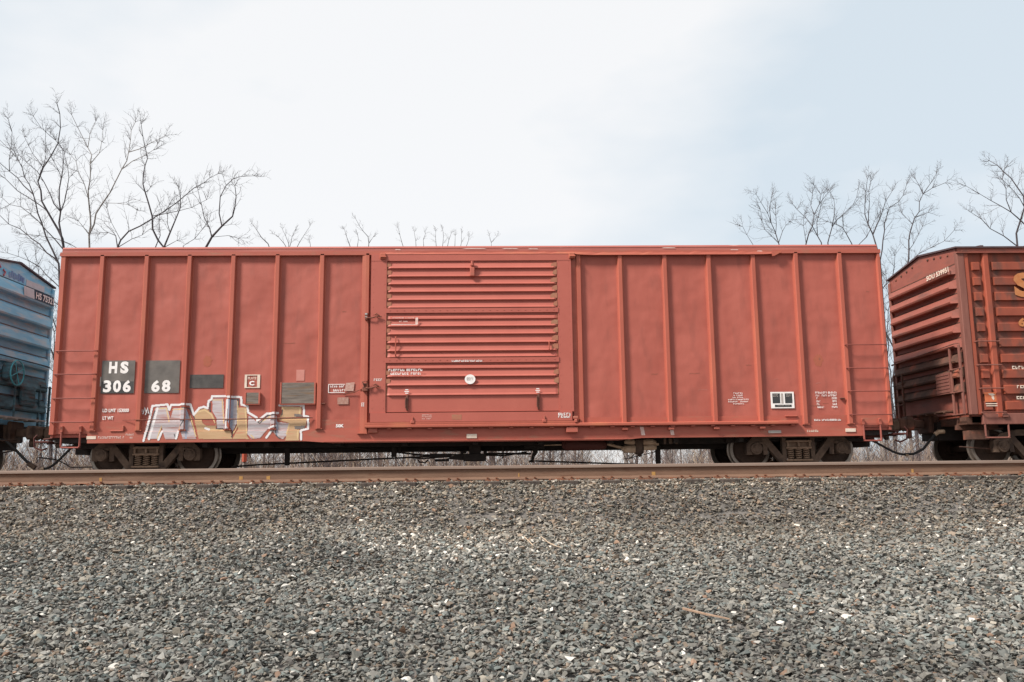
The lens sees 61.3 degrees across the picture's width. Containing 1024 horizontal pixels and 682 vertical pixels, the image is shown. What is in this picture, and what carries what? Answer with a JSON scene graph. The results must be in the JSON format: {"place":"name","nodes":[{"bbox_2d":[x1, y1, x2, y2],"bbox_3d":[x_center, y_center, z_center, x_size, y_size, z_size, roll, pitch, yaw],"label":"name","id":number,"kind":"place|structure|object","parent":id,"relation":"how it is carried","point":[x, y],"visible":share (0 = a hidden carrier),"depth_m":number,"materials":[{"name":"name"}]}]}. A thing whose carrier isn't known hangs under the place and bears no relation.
{"place":"outdoors","nodes":[
{"label":"outdoors","id":0,"kind":"place"},
{"bbox_2d":[0,474,1023,681],"bbox_3d":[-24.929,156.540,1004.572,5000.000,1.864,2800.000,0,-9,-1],"label":"ground","id":1,"kind":"structure","parent":0,"point":[524,514],"depth_m":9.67,"materials":[{"name":"grey gravel"}]},
{"bbox_2d":[25,345,53,465],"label":"woodland tree","id":2,"kind":"object","parent":1,"relation":"on","point":[45,426],"visible":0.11,"depth_m":49.22,"materials":[{"name":"grey plant"}]},
{"bbox_2d":[19,246,59,469],"bbox_3d":[-21.657,1.323,39.240,4.540,11.949,1.868,-3,-9,12],"label":"bare tree","id":3,"kind":"object","parent":1,"relation":"on","point":[52,352],"visible":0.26,"depth_m":39.46,"materials":[{"name":"grey plant"}]},
{"bbox_2d":[0,87,83,469],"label":"bare tree","id":4,"kind":"object","parent":1,"relation":"on","point":[59,208],"visible":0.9,"depth_m":43.95,"materials":[{"name":"grey plant"}]},
{"bbox_2d":[61,101,179,468],"bbox_3d":[-20.740,-2.457,44.342,6.683,20.945,2.028,0,-9,-1],"label":"bare tree","id":5,"kind":"object","parent":1,"relation":"on","point":[90,178],"visible":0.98,"depth_m":45.20,"materials":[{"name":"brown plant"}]},
{"bbox_2d":[85,166,229,246],"bbox_3d":[-17.222,-0.684,40.946,7.217,16.328,2.119,0,-9,-1],"label":"bare tree","id":6,"kind":"object","parent":1,"relation":"on","point":[143,224],"visible":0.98,"depth_m":41.88,"materials":[{"name":"grey plant"}]},
{"bbox_2d":[127,111,216,246],"bbox_3d":[-16.956,-2.016,42.286,5.013,19.364,2.356,0,-9,-1],"label":"bare tree","id":7,"kind":"object","parent":1,"relation":"on","point":[143,182],"visible":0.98,"depth_m":43.02,"materials":[{"name":"grey plant"}]},
{"bbox_2d":[183,162,266,246],"bbox_3d":[-13.476,-0.760,40.024,4.055,16.118,2.209,0,-9,-1],"label":"bare tree","id":8,"kind":"object","parent":1,"relation":"on","point":[219,228],"visible":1,"depth_m":41.00,"materials":[{"name":"grey plant"}]},
{"bbox_2d":[242,454,246,467],"bbox_3d":[-7.308,3.591,23.556,0.129,2.250,0.129,3,-10,-24],"label":"marker post","id":9,"kind":"object","parent":1,"relation":"on","point":[244,458],"visible":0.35,"depth_m":23.56,"materials":[{"name":"orange plastic"}]},
{"bbox_2d":[249,219,268,463],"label":"bare tree","id":10,"kind":"object","parent":1,"relation":"on","point":[268,245],"visible":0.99,"depth_m":58.18,"materials":[{"name":"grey plant"}]},
{"bbox_2d":[270,222,312,461],"bbox_3d":[-16.103,0.768,62.197,3.521,19.922,1.327,0,-9,-1],"label":"bare tree","id":11,"kind":"object","parent":1,"relation":"on","point":[291,242],"visible":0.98,"depth_m":63.56,"materials":[{"name":"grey plant"}]},
{"bbox_2d":[305,453,313,467],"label":"woodland tree","id":12,"kind":"object","parent":1,"relation":"on","point":[307,457],"depth_m":40.42,"materials":[{"name":"grey plant"}]},
{"bbox_2d":[321,453,330,466],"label":"woodland tree","id":13,"kind":"object","parent":1,"relation":"on","point":[324,456],"visible":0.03,"depth_m":43.49,"materials":[{"name":"grey plant"}]},
{"bbox_2d":[342,214,377,245],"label":"bare tree","id":14,"kind":"object","parent":1,"relation":"on","point":[357,234],"visible":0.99,"depth_m":63.70,"materials":[{"name":"grey plant"}]},
{"bbox_2d":[375,453,394,466],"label":"woodland tree","id":15,"kind":"object","parent":1,"relation":"on","point":[380,457],"depth_m":46.26,"materials":[{"name":"grey plant"}]},
{"bbox_2d":[396,222,425,455],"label":"bare tree","id":16,"kind":"object","parent":1,"relation":"on","point":[415,240],"visible":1,"depth_m":70.81,"materials":[{"name":"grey plant"}]},
{"bbox_2d":[431,225,469,452],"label":"bare tree","id":17,"kind":"object","parent":1,"relation":"on","point":[449,238],"visible":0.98,"depth_m":71.05,"materials":[{"name":"grey plant"}]},
{"bbox_2d":[488,451,504,465],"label":"woodland tree","id":18,"kind":"object","parent":1,"relation":"on","point":[490,459],"visible":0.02,"depth_m":41.43,"materials":[{"name":"grey plant"}]},
{"bbox_2d":[1,412,1012,470],"bbox_3d":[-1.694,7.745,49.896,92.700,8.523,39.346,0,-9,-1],"label":"undergrowth","id":19,"kind":"object","parent":1,"relation":"on","point":[70,455],"visible":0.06,"depth_m":40.36,"materials":[{"name":"brown plant"}]},
{"bbox_2d":[0,460,1023,493],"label":"railway track","id":20,"kind":"structure","parent":1,"relation":"on","point":[291,477],"depth_m":11.82,"materials":[{"name":"brown metal"}]},
{"bbox_2d":[156,475,887,483],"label":"railway track","id":21,"kind":"structure","parent":1,"relation":"on","point":[514,480],"depth_m":17.62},
{"bbox_2d":[0,258,55,469],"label":"boxcar","id":22,"kind":"object","parent":21,"relation":"on","point":[27,295],"visible":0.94,"depth_m":18.69,"materials":[{"name":"blue paint"}]},
{"bbox_2d":[33,244,908,469],"bbox_3d":[-0.742,0.508,18.667,18.256,4.690,3.325,0,-9,-1],"label":"boxcar","id":23,"kind":"object","parent":21,"relation":"on","point":[193,357],"visible":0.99,"depth_m":17.23,"materials":[{"name":"red paint"}]},
{"bbox_2d":[369,252,577,423],"bbox_3d":[-0.756,-0.080,17.153,4.103,3.430,0.155,0,-9,-1],"label":"door","id":24,"kind":"structure","parent":23,"relation":"in","point":[457,337],"depth_m":17.16,"materials":[{"name":"red paint"}]},
{"bbox_2d":[886,245,1023,460],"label":"boxcar","id":25,"kind":"object","parent":21,"relation":"on","point":[957,320],"visible":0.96,"depth_m":17.76,"materials":[{"name":"brown paint"}]},
{"bbox_2d":[623,452,636,462],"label":"woodland tree","id":26,"kind":"object","parent":1,"relation":"on","point":[627,456],"depth_m":48.72,"materials":[{"name":"grey plant"}]},
{"bbox_2d":[641,450,654,463],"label":"woodland tree","id":27,"kind":"object","parent":1,"relation":"on","point":[646,457],"depth_m":56.21,"materials":[{"name":"grey plant"}]},
{"bbox_2d":[667,450,690,463],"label":"woodland tree","id":28,"kind":"object","parent":1,"relation":"on","point":[673,451],"visible":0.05,"depth_m":46.64,"materials":[{"name":"grey plant"}]},
{"bbox_2d":[682,607,729,619],"bbox_3d":[1.447,2.039,6.466,0.379,0.059,0.033,-8,-11,38],"label":"dry twig","id":29,"kind":"object","parent":1,"relation":"on","point":[694,611],"visible":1,"depth_m":6.46,"materials":[{"name":"beige wood"}]},
{"bbox_2d":[731,183,794,244],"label":"bare tree","id":30,"kind":"object","parent":1,"relation":"on","point":[760,216],"visible":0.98,"depth_m":49.00,"materials":[{"name":"grey plant"}]},
{"bbox_2d":[785,173,838,244],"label":"bare tree","id":31,"kind":"object","parent":1,"relation":"on","point":[813,218],"visible":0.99,"depth_m":48.09,"materials":[{"name":"grey plant"}]},
{"bbox_2d":[806,179,869,244],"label":"bare tree","id":32,"kind":"object","parent":1,"relation":"on","point":[833,224],"visible":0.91,"depth_m":50.06,"materials":[{"name":"grey plant"}]},
{"bbox_2d":[846,166,913,456],"bbox_3d":[20.840,-0.889,47.227,3.498,17.837,2.410,0,-9,-1],"label":"bare tree","id":33,"kind":"object","parent":1,"relation":"on","point":[877,214],"visible":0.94,"depth_m":48.19,"materials":[{"name":"grey plant"}]},
{"bbox_2d":[871,294,895,459],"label":"woodland tree","id":34,"kind":"object","parent":1,"relation":"on","point":[893,417],"visible":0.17,"depth_m":45.47,"materials":[{"name":"grey plant"}]},
{"bbox_2d":[880,261,896,460],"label":"bare tree","id":35,"kind":"object","parent":1,"relation":"on","point":[891,377],"visible":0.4,"depth_m":39.80,"materials":[{"name":"grey plant"}]},
{"bbox_2d":[897,431,923,460],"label":"woodland tree","id":36,"kind":"object","parent":1,"relation":"on","point":[911,443],"visible":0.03,"depth_m":61.48,"materials":[{"name":"grey plant"}]},
{"bbox_2d":[882,162,964,460],"bbox_3d":[21.406,-1.096,45.200,5.229,17.615,2.213,1,-9,-7],"label":"bare tree","id":37,"kind":"object","parent":1,"relation":"on","point":[907,261],"visible":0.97,"depth_m":45.91,"materials":[{"name":"grey plant"}]},
{"bbox_2d":[953,151,1023,245],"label":"bare tree","id":38,"kind":"object","parent":1,"relation":"on","point":[1022,211],"visible":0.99,"depth_m":45.01,"materials":[{"name":"grey plant"}]},
{"bbox_2d":[0,0,1023,469],"label":"sky","id":39,"kind":"structure","parent":0,"point":[531,122],"materials":[{"name":"white"}]}
]}

